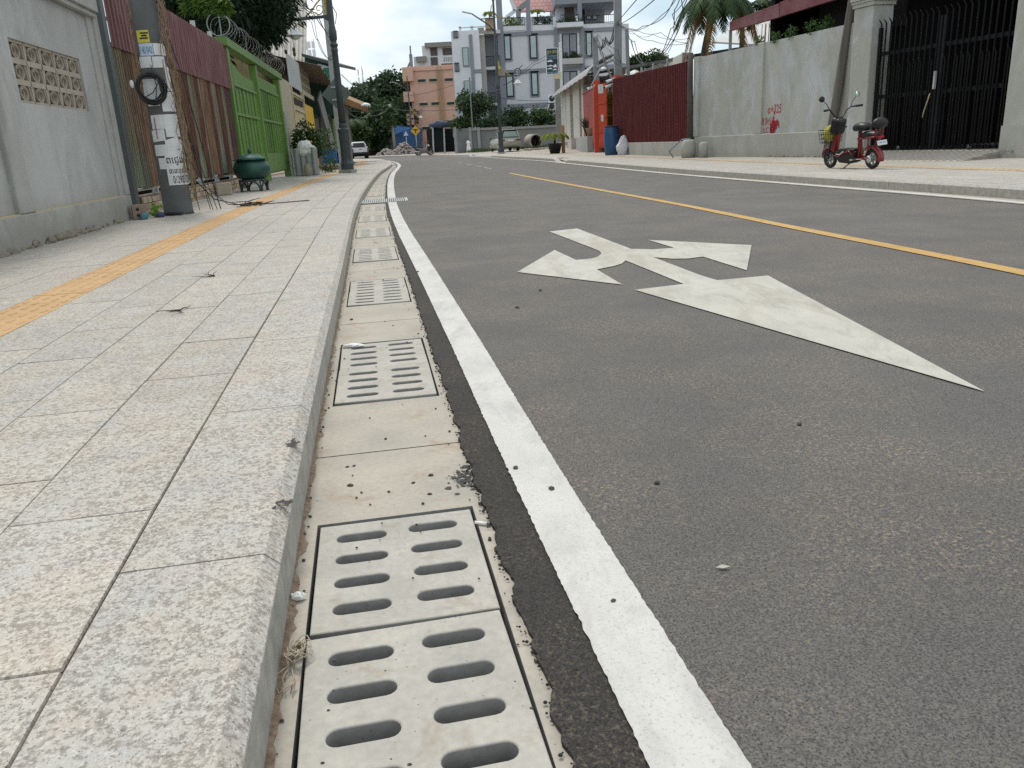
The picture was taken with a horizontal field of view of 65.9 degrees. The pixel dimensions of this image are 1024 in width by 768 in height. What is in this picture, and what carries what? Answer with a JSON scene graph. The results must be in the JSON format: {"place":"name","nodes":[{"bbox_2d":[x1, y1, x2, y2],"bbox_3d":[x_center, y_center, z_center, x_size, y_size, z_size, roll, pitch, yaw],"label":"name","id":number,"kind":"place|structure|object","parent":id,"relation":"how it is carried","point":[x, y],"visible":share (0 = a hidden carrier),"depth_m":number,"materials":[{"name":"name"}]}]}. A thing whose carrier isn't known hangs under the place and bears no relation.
{"place":"outdoors","nodes":[
{"label":"outdoors","id":0,"kind":"place"},
{"bbox_2d":[0,159,385,767],"bbox_3d":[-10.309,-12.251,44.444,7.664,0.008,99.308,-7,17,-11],"label":"pavement","id":1,"kind":"structure","parent":0,"point":[111,392],"depth_m":2.82,"materials":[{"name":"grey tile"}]},
{"bbox_2d":[0,0,132,257],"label":"cement wall","id":2,"kind":"structure","parent":1,"relation":"on","point":[63,175],"depth_m":8.90,"materials":[{"name":"grey concrete"}]},
{"bbox_2d":[129,0,193,215],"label":"utility pole","id":3,"kind":"object","parent":1,"relation":"on","point":[163,121],"visible":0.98,"depth_m":11.14,"materials":[{"name":"concrete"}]},
{"bbox_2d":[135,65,167,104],"bbox_3d":[-4.992,-4.132,10.917,0.421,0.529,0.073,-6,17,-11],"label":"cable coil","id":4,"kind":"object","parent":3,"relation":"hanging from","point":[160,98],"visible":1,"depth_m":10.93,"materials":[{"name":"rubber"}]},
{"bbox_2d":[125,0,196,199],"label":"dry vines","id":5,"kind":"object","parent":3,"relation":"attached to","point":[183,127],"visible":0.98,"depth_m":11.18,"materials":[{"name":"plant"}]},
{"bbox_2d":[157,7,220,209],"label":"loose cables","id":6,"kind":"object","parent":3,"relation":"hanging from","point":[193,149],"visible":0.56,"depth_m":11.65,"materials":[{"name":"rubber"}]},
{"bbox_2d":[95,0,239,204],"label":"tin fence","id":7,"kind":"object","parent":1,"relation":"on","point":[201,57],"visible":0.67,"depth_m":14.87,"materials":[{"name":"metal"}]},
{"bbox_2d":[0,160,365,336],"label":"tactile paving","id":8,"kind":"structure","parent":1,"relation":"on","point":[17,316],"depth_m":5.71,"materials":[{"name":"tile"}]},
{"bbox_2d":[139,178,241,212],"bbox_3d":[-6.374,-3.921,16.243,0.301,0.350,8.825,-5,17,-7],"label":"stone footing","id":9,"kind":"object","parent":1,"relation":"on","point":[148,199],"visible":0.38,"depth_m":15.30,"materials":[{"name":"stone"}]},
{"bbox_2d":[232,148,270,191],"bbox_3d":[-5.933,-4.890,18.016,0.820,0.942,0.820,-9,18,-19],"label":"urn bin","id":10,"kind":"object","parent":1,"relation":"on","point":[250,167],"visible":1,"depth_m":17.76,"materials":[{"name":"stone"}]},
{"bbox_2d":[213,36,291,187],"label":"green gate","id":11,"kind":"structure","parent":1,"relation":"on","point":[258,113],"depth_m":23.22,"materials":[{"name":"green metal"}]},
{"bbox_2d":[206,14,284,73],"bbox_3d":[-7.765,-10.062,23.824,0.562,0.610,10.650,-5,17,-7],"label":"razor wire","id":12,"kind":"object","parent":11,"relation":"on","point":[259,45],"visible":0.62,"depth_m":21.43,"materials":[{"name":"metal"}]},
{"bbox_2d":[264,0,306,91],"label":"back shed","id":13,"kind":"structure","parent":1,"relation":"on","point":[299,45],"depth_m":44.36,"materials":[{"name":"metal"}]},
{"bbox_2d":[230,51,348,108],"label":"shed roof","id":14,"kind":"structure","parent":13,"relation":"attached to","point":[296,72],"depth_m":36.31,"materials":[{"name":"metal"}]},
{"bbox_2d":[279,79,296,175],"bbox_3d":[-8.555,-9.921,30.564,0.110,3.480,3.480,-5,17,-7],"label":"cream fence","id":15,"kind":"object","parent":1,"relation":"on","point":[287,104],"visible":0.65,"depth_m":29.98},
{"bbox_2d":[290,84,307,137],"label":"cream gate","id":16,"kind":"structure","parent":1,"relation":"on","point":[299,108],"depth_m":34.17,"materials":[{"name":"metal"}]},
{"bbox_2d":[290,147,319,175],"bbox_3d":[-7.463,-8.015,28.473,0.860,0.950,0.746,-5,17,-7],"label":"tin planter","id":17,"kind":"object","parent":1,"relation":"on","point":[299,162],"visible":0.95,"depth_m":28.16,"materials":[{"name":"metal"}]},
{"bbox_2d":[292,87,319,165],"bbox_3d":[-10.392,-12.985,40.485,0.690,3.800,8.000,-5,17,-7],"label":"yellow door","id":18,"kind":"structure","parent":1,"relation":"on","point":[309,114],"depth_m":39.03,"materials":[{"name":"metal"}]},
{"bbox_2d":[290,117,323,157],"bbox_3d":[-7.786,-9.092,29.727,1.270,1.805,1.166,-13,19,-29],"label":"planter bush","id":19,"kind":"object","parent":1,"relation":"on","point":[309,135],"visible":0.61,"depth_m":29.57,"materials":[{"name":"green plant"}]},
{"bbox_2d":[286,0,356,172],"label":"street lamp","id":20,"kind":"object","parent":1,"relation":"on","point":[347,165],"visible":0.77,"depth_m":28.11,"materials":[{"name":"metal"}]},
{"bbox_2d":[317,90,335,148],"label":"grey board","id":21,"kind":"object","parent":1,"relation":"on","point":[321,105],"visible":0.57,"depth_m":42.98,"materials":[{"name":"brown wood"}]},
{"bbox_2d":[315,128,338,171],"bbox_3d":[-7.341,-9.169,31.180,1.011,1.877,1.149,-3,17,0],"label":"planter bush","id":22,"kind":"object","parent":1,"relation":"on","point":[323,139],"visible":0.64,"depth_m":31.04,"materials":[{"name":"green plant"}]},
{"bbox_2d":[318,115,337,162],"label":"wooden stall","id":23,"kind":"object","parent":1,"relation":"on","point":[331,123],"visible":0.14,"depth_m":50.01,"materials":[{"name":"brown wood"}]},
{"bbox_2d":[301,53,355,118],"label":"green house","id":24,"kind":"structure","parent":1,"relation":"on","point":[315,88],"depth_m":43.99,"materials":[{"name":"concrete"}]},
{"bbox_2d":[321,0,340,169],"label":"utility pole","id":25,"kind":"object","parent":1,"relation":"on","point":[329,54],"visible":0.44,"depth_m":33.31,"materials":[{"name":"concrete"}]},
{"bbox_2d":[322,79,350,118],"bbox_3d":[-6.938,-10.449,31.852,1.200,3.568,0.140,-3,17,0],"label":"warning sign back","id":26,"kind":"object","parent":25,"relation":"attached to","point":[329,93],"visible":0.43,"depth_m":31.48,"materials":[{"name":"metal"}]},
{"bbox_2d":[314,96,368,164],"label":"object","id":27,"kind":"structure","parent":1,"relation":"on","point":[353,102],"depth_m":54.60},
{"bbox_2d":[233,156,565,458],"bbox_3d":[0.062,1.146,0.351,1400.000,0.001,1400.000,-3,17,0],"label":"ground","id":28,"kind":"structure","parent":0,"point":[234,176],"depth_m":53.84,"materials":[{"name":"concrete"}]},
{"bbox_2d":[156,0,314,67],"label":"mango tree","id":29,"kind":"object","parent":28,"relation":"on","point":[263,22],"visible":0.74,"depth_m":22.05,"materials":[{"name":"green plant"}]},
{"bbox_2d":[351,118,373,156],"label":"leafy tree","id":30,"kind":"object","parent":28,"relation":"on","point":[361,134],"visible":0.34,"depth_m":111.08,"materials":[{"name":"green plant"}]},
{"bbox_2d":[346,80,388,120],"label":"leafy tree","id":31,"kind":"object","parent":28,"relation":"on","point":[363,96],"visible":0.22,"depth_m":118.55,"materials":[{"name":"green plant"}]},
{"bbox_2d":[360,100,406,155],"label":"leafy tree","id":32,"kind":"object","parent":28,"relation":"on","point":[380,133],"visible":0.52,"depth_m":113.87,"materials":[{"name":"green plant"}]},
{"bbox_2d":[363,65,404,101],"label":"leafy tree","id":33,"kind":"object","parent":28,"relation":"on","point":[384,85],"visible":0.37,"depth_m":124.31,"materials":[{"name":"green plant"}]},
{"bbox_2d":[382,93,426,126],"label":"leafy tree","id":34,"kind":"object","parent":28,"relation":"on","point":[400,103],"visible":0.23,"depth_m":117.05,"materials":[{"name":"green plant"}]},
{"bbox_2d":[394,125,421,153],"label":"blue shed","id":35,"kind":"structure","parent":28,"relation":"on","point":[411,138],"depth_m":111.99,"materials":[{"name":"metal"}]},
{"bbox_2d":[273,162,572,767],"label":"gutter","id":36,"kind":"object","parent":28,"relation":"on","point":[401,457],"visible":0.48,"depth_m":2.31,"materials":[{"name":"concrete"}]},
{"bbox_2d":[11,159,391,767],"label":"kerb","id":37,"kind":"structure","parent":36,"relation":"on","point":[175,661],"depth_m":1.49,"materials":[{"name":"stone"}]},
{"bbox_2d":[276,635,311,693],"bbox_3d":[-0.401,0.505,1.432,0.051,0.023,0.144,-1,17,7],"label":"dry grass ball","id":38,"kind":"object","parent":36,"relation":"on","point":[300,645],"visible":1,"depth_m":1.45,"materials":[{"name":"plant"}]},
{"bbox_2d":[264,208,359,767],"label":"grit line","id":39,"kind":"object","parent":36,"relation":"on","point":[290,628],"visible":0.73,"depth_m":1.71,"materials":[{"name":"grey concrete"}]},
{"bbox_2d":[354,247,395,254],"bbox_3d":[-1.275,-1.211,7.354,0.375,0.060,0.468,-6,17,-8],"label":"drain cover","id":40,"kind":"object","parent":36,"relation":"on","point":[376,250],"visible":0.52,"depth_m":7.34,"materials":[{"name":"concrete"}]},
{"bbox_2d":[353,252,397,262],"bbox_3d":[-1.190,-1.080,6.893,0.375,0.059,0.468,-6,17,-9],"label":"drain cover","id":41,"kind":"object","parent":36,"relation":"on","point":[370,257],"visible":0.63,"depth_m":6.84,"materials":[{"name":"concrete"}]},
{"bbox_2d":[350,278,405,291],"bbox_3d":[-0.931,-0.662,5.503,0.380,0.059,0.468,-6,17,-9],"label":"drain cover","id":42,"kind":"object","parent":36,"relation":"on","point":[380,284],"visible":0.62,"depth_m":5.49,"materials":[{"name":"concrete"}]},
{"bbox_2d":[347,288,409,306],"bbox_3d":[-0.849,-0.532,5.042,0.380,0.059,0.468,-5,17,-8],"label":"drain cover","id":43,"kind":"object","parent":36,"relation":"on","point":[378,297],"visible":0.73,"depth_m":5.00,"materials":[{"name":"concrete"}]},
{"bbox_2d":[340,339,427,370],"bbox_3d":[-0.594,-0.112,3.652,0.382,0.059,0.468,-6,17,-9],"label":"drain cover","id":44,"kind":"object","parent":36,"relation":"on","point":[380,354],"visible":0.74,"depth_m":3.62,"materials":[{"name":"concrete"}]},
{"bbox_2d":[334,362,436,405],"bbox_3d":[-0.511,0.017,3.191,0.382,0.059,0.468,-6,17,-9],"label":"drain cover","id":45,"kind":"object","parent":36,"relation":"on","point":[381,384],"visible":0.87,"depth_m":3.14,"materials":[{"name":"concrete"}]},
{"bbox_2d":[310,509,499,639],"bbox_3d":[-0.251,0.435,1.804,0.379,0.059,0.468,-6,17,-9],"label":"drain cover","id":46,"kind":"object","parent":36,"relation":"on","point":[440,558],"visible":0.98,"depth_m":1.75,"materials":[{"name":"concrete"}]},
{"bbox_2d":[276,215,537,765],"bbox_3d":[-1.114,-0.991,6.498,0.542,0.007,11.784,-6,17,-9],"label":"gutter grit","id":47,"kind":"object","parent":36,"relation":"on","point":[535,660],"visible":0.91,"depth_m":2.08,"materials":[{"name":"gravel"}]},
{"bbox_2d":[297,610,552,767],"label":"drain cover","id":48,"kind":"object","parent":36,"relation":"on","point":[446,693],"visible":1,"depth_m":1.34,"materials":[{"name":"concrete"}]},
{"bbox_2d":[445,464,475,493],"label":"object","id":49,"kind":"object","parent":36,"relation":"on","point":[466,478],"visible":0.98,"depth_m":2.23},
{"bbox_2d":[394,238,572,764],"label":"asphalt crumbs","id":50,"kind":"object","parent":36,"relation":"on","point":[547,684],"visible":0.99,"depth_m":2.02,"materials":[{"name":"asphalt"}]},
{"bbox_2d":[402,64,456,152],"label":"salmon building","id":51,"kind":"structure","parent":28,"relation":"on","point":[425,79],"depth_m":116.36,"materials":[{"name":"paint"}]},
{"bbox_2d":[413,41,452,65],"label":"white building","id":52,"kind":"structure","parent":28,"relation":"on","point":[436,53],"depth_m":138.82,"materials":[{"name":"paint"}]},
{"bbox_2d":[635,48,668,68],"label":"leafy tree","id":53,"kind":"object","parent":28,"relation":"on","point":[653,56],"visible":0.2,"depth_m":87.66,"materials":[{"name":"green plant"}]},
{"bbox_2d":[103,0,755,88],"label":"sky","id":54,"kind":"structure","parent":0,"point":[376,36],"materials":[{"name":"white"}]},
{"bbox_2d":[488,147,603,151],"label":"yard earth","id":55,"kind":"structure","parent":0,"point":[547,150],"depth_m":60.60,"materials":[{"name":"soil"}]},
{"bbox_2d":[453,125,556,153],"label":"garden wall","id":56,"kind":"structure","parent":55,"relation":"on","point":[477,137],"depth_m":76.30,"materials":[{"name":"concrete"}]},
{"bbox_2d":[489,129,520,151],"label":"estate car","id":57,"kind":"object","parent":55,"relation":"on","point":[511,138],"visible":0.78,"depth_m":65.58,"materials":[{"name":"beige paint"}]},
{"bbox_2d":[517,104,555,126],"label":"garden tree","id":58,"kind":"object","parent":55,"relation":"on","point":[538,116],"visible":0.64,"depth_m":78.40,"materials":[{"name":"green plant"}]},
{"bbox_2d":[614,0,621,75],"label":"steel post","id":59,"kind":"object","parent":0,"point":[617,30],"visible":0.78,"depth_m":35.44,"materials":[{"name":"metal"}]},
{"bbox_2d":[354,156,1023,767],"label":"road","id":60,"kind":"structure","parent":0,"point":[860,600],"depth_m":2.32,"materials":[{"name":"grey asphalt"}]},
{"bbox_2d":[351,142,368,158],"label":"pickup truck","id":61,"kind":"object","parent":60,"relation":"on","point":[360,148],"visible":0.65,"depth_m":88.36,"materials":[{"name":"white paint"}]},
{"bbox_2d":[387,161,400,197],"bbox_3d":[-9.817,-14.830,53.197,5.058,0.001,81.712,-7,17,-13],"label":"white edge line","id":62,"kind":"object","parent":60,"relation":"on","point":[390,190],"visible":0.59,"depth_m":20.57,"materials":[{"name":"paint"}]},
{"bbox_2d":[388,202,751,767],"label":"white edge line","id":63,"kind":"object","parent":60,"relation":"on","point":[672,716],"visible":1,"depth_m":1.62,"materials":[{"name":"paint"}]},
{"bbox_2d":[354,154,1023,199],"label":"kerb","id":64,"kind":"structure","parent":60,"relation":"on","point":[1007,191],"depth_m":12.09,"materials":[{"name":"concrete"}]},
{"bbox_2d":[372,156,1023,203],"bbox_3d":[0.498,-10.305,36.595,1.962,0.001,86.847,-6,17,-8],"label":"white edge line","id":65,"kind":"object","parent":60,"relation":"on","point":[819,185],"visible":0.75,"depth_m":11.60,"materials":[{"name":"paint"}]},
{"bbox_2d":[518,228,982,390],"bbox_3d":[0.987,-0.785,5.413,1.896,0.001,5.754,-3,17,0],"label":"lane arrow","id":66,"kind":"object","parent":60,"relation":"on","point":[768,302],"visible":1,"depth_m":4.47,"materials":[{"name":"white paint"}]},
{"bbox_2d":[509,173,1023,274],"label":"yellow centre line","id":67,"kind":"object","parent":60,"relation":"on","point":[971,261],"visible":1,"depth_m":6.41,"materials":[{"name":"paint"}]},
{"bbox_2d":[360,151,1023,184],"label":"pavement","id":68,"kind":"structure","parent":0,"point":[993,177],"depth_m":14.53,"materials":[{"name":"grey concrete"}]},
{"bbox_2d":[383,104,395,148],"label":"utility pole","id":69,"kind":"object","parent":68,"relation":"on","point":[393,137],"visible":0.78,"depth_m":107.45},
{"bbox_2d":[378,104,396,131],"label":"creeper","id":70,"kind":"object","parent":69,"relation":"hanging from","point":[387,117],"visible":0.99,"depth_m":106.17,"materials":[{"name":"plant"}]},
{"bbox_2d":[376,142,414,155],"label":"rubble pile","id":71,"kind":"object","parent":68,"relation":"on","point":[402,147],"visible":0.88,"depth_m":102.37,"materials":[{"name":"stone"}]},
{"bbox_2d":[426,120,455,153],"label":"gate","id":72,"kind":"structure","parent":68,"relation":"on","point":[440,137],"depth_m":82.15,"materials":[{"name":"metal"}]},
{"bbox_2d":[448,114,475,130],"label":"garden tree","id":73,"kind":"object","parent":68,"relation":"on","point":[460,122],"visible":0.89,"depth_m":78.41,"materials":[{"name":"green plant"}]},
{"bbox_2d":[455,88,496,127],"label":"garden tree","id":74,"kind":"object","parent":68,"relation":"on","point":[464,106],"visible":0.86,"depth_m":78.94,"materials":[{"name":"green plant"}]},
{"bbox_2d":[462,0,522,153],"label":"street lamp","id":75,"kind":"object","parent":68,"relation":"on","point":[500,131],"visible":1,"depth_m":56.49,"materials":[{"name":"metal"}]},
{"bbox_2d":[476,110,509,127],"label":"garden tree","id":76,"kind":"object","parent":68,"relation":"on","point":[486,123],"visible":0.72,"depth_m":78.40,"materials":[{"name":"green plant"}]},
{"bbox_2d":[501,104,529,126],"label":"garden tree","id":77,"kind":"object","parent":68,"relation":"on","point":[515,114],"visible":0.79,"depth_m":80.02,"materials":[{"name":"green plant"}]},
{"bbox_2d":[451,0,628,127],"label":"apartment house","id":78,"kind":"structure","parent":68,"relation":"on","point":[526,42],"depth_m":83.20,"materials":[{"name":"white paint"}]},
{"bbox_2d":[504,34,512,60],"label":"window","id":79,"kind":"structure","parent":78,"relation":"in","point":[507,38],"depth_m":83.11,"materials":[{"name":"white glass"}]},
{"bbox_2d":[528,33,538,59],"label":"window","id":80,"kind":"structure","parent":78,"relation":"in","point":[532,39],"depth_m":83.13,"materials":[{"name":"white glass"}]},
{"bbox_2d":[530,71,539,96],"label":"window","id":81,"kind":"structure","parent":78,"relation":"in","point":[534,76],"depth_m":84.21,"materials":[{"name":"white glass"}]},
{"bbox_2d":[560,33,578,58],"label":"window","id":82,"kind":"structure","parent":78,"relation":"in","point":[568,40],"depth_m":83.07,"materials":[{"name":"glass"}]},
{"bbox_2d":[540,133,569,153],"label":"potted palm","id":83,"kind":"object","parent":68,"relation":"on","point":[554,147],"visible":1,"depth_m":45.74,"materials":[{"name":"green plant"}]},
{"bbox_2d":[554,79,564,142],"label":"grey column","id":84,"kind":"structure","parent":68,"relation":"on","point":[558,109],"depth_m":69.75,"materials":[{"name":"concrete"}]},
{"bbox_2d":[552,54,613,148],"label":"shophouse","id":85,"kind":"structure","parent":68,"relation":"on","point":[573,102],"depth_m":54.50,"materials":[{"name":"white paint"}]},
{"bbox_2d":[545,42,563,124],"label":"shop sign","id":86,"kind":"object","parent":85,"relation":"on","point":[551,61],"visible":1,"depth_m":61.43,"materials":[{"name":"blue"}]},
{"bbox_2d":[576,117,602,151],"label":"concrete planter","id":87,"kind":"object","parent":68,"relation":"on","point":[584,144],"visible":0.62,"depth_m":45.94,"materials":[{"name":"white concrete"}]},
{"bbox_2d":[582,75,620,152],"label":"red gate","id":88,"kind":"structure","parent":68,"relation":"on","point":[595,105],"depth_m":41.56,"materials":[{"name":"metal"}]},
{"bbox_2d":[607,87,612,125],"bbox_3d":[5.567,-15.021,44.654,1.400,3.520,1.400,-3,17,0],"label":"post","id":89,"kind":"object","parent":68,"relation":"on","point":[609,109],"depth_m":44.21,"materials":[{"name":"brown"}]},
{"bbox_2d":[604,125,618,154],"bbox_3d":[4.360,-10.665,34.566,0.690,1.225,0.690,-6,17,-11],"label":"blue barrel","id":90,"kind":"object","parent":68,"relation":"on","point":[611,137],"visible":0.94,"depth_m":34.30,"materials":[{"name":"plastic"}]},
{"bbox_2d":[613,52,687,156],"bbox_3d":[5.256,-10.527,30.631,0.210,3.450,10.900,-5,17,-5],"label":"maroon fence","id":91,"kind":"object","parent":68,"relation":"on","point":[649,112],"visible":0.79,"depth_m":29.56,"materials":[{"name":"red metal"}]},
{"bbox_2d":[587,45,751,94],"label":"roadside shed","id":92,"kind":"structure","parent":68,"relation":"on","point":[662,63],"depth_m":34.66,"materials":[{"name":"white paint"}]},
{"bbox_2d":[681,139,695,157],"bbox_3d":[5.604,-7.471,25.052,0.450,0.560,0.443,-3,17,0],"label":"concrete stub","id":93,"kind":"object","parent":68,"relation":"on","point":[688,148],"visible":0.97,"depth_m":24.89,"materials":[{"name":"concrete"}]},
{"bbox_2d":[687,53,693,138],"bbox_3d":[5.712,-8.909,25.277,0.225,3.173,0.378,-6,17,-8],"label":"dark timber post","id":94,"kind":"object","parent":68,"relation":"on","point":[690,99],"visible":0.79,"depth_m":25.14,"materials":[{"name":"wood"}]},
{"bbox_2d":[363,153,1023,170],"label":"tactile paving","id":95,"kind":"structure","parent":68,"relation":"on","point":[968,168],"depth_m":15.77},
{"bbox_2d":[673,0,758,61],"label":"palm tree","id":96,"kind":"object","parent":68,"relation":"on","point":[696,11],"visible":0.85,"depth_m":25.37,"materials":[{"name":"green plant"}]},
{"bbox_2d":[712,21,769,44],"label":"pale roof house","id":97,"kind":"structure","parent":68,"relation":"on","point":[723,38],"depth_m":39.84,"materials":[{"name":"paint"}]},
{"bbox_2d":[716,0,770,47],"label":"palm tree","id":98,"kind":"object","parent":68,"relation":"on","point":[757,5],"visible":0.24,"depth_m":26.56,"materials":[{"name":"green plant"}]},
{"bbox_2d":[693,23,853,156],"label":"concrete wall","id":99,"kind":"structure","parent":68,"relation":"on","point":[761,99],"depth_m":21.51,"materials":[{"name":"grey concrete"}]},
{"bbox_2d":[822,0,854,157],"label":"wooden pole","id":100,"kind":"object","parent":68,"relation":"on","point":[840,72],"visible":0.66,"depth_m":18.64,"materials":[{"name":"grey wood"}]},
{"bbox_2d":[818,91,887,168],"bbox_3d":[5.983,-4.451,13.901,0.842,1.298,1.553,-13,19,-13],"label":"electric scooter","id":101,"kind":"object","parent":68,"relation":"on","point":[847,156],"visible":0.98,"depth_m":13.84,"materials":[{"name":"metal"}]},
{"bbox_2d":[845,0,896,150],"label":"gate pillar","id":102,"kind":"structure","parent":68,"relation":"on","point":[869,15],"depth_m":17.89,"materials":[{"name":"grey concrete"}]},
{"bbox_2d":[769,0,1017,145],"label":"dark carport","id":103,"kind":"object","parent":68,"relation":"on","point":[836,10],"visible":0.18,"depth_m":19.52,"materials":[{"name":"black metal"}]},
{"bbox_2d":[728,0,834,50],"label":"maroon fascia","id":104,"kind":"structure","parent":103,"relation":"attached to","point":[782,9],"depth_m":21.37,"materials":[{"name":"paint"}]},
{"bbox_2d":[821,142,1013,160],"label":"gate ramp","id":105,"kind":"structure","parent":68,"relation":"on","point":[938,155],"depth_m":15.64,"materials":[{"name":"concrete"}]},
{"bbox_2d":[870,0,1014,149],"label":"black gate","id":106,"kind":"structure","parent":105,"relation":"on","point":[937,90],"depth_m":16.15,"materials":[{"name":"metal"}]},
{"bbox_2d":[998,0,1023,157],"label":"gate pillar","id":107,"kind":"structure","parent":68,"relation":"on","point":[1012,133],"depth_m":14.45,"materials":[{"name":"grey concrete"}]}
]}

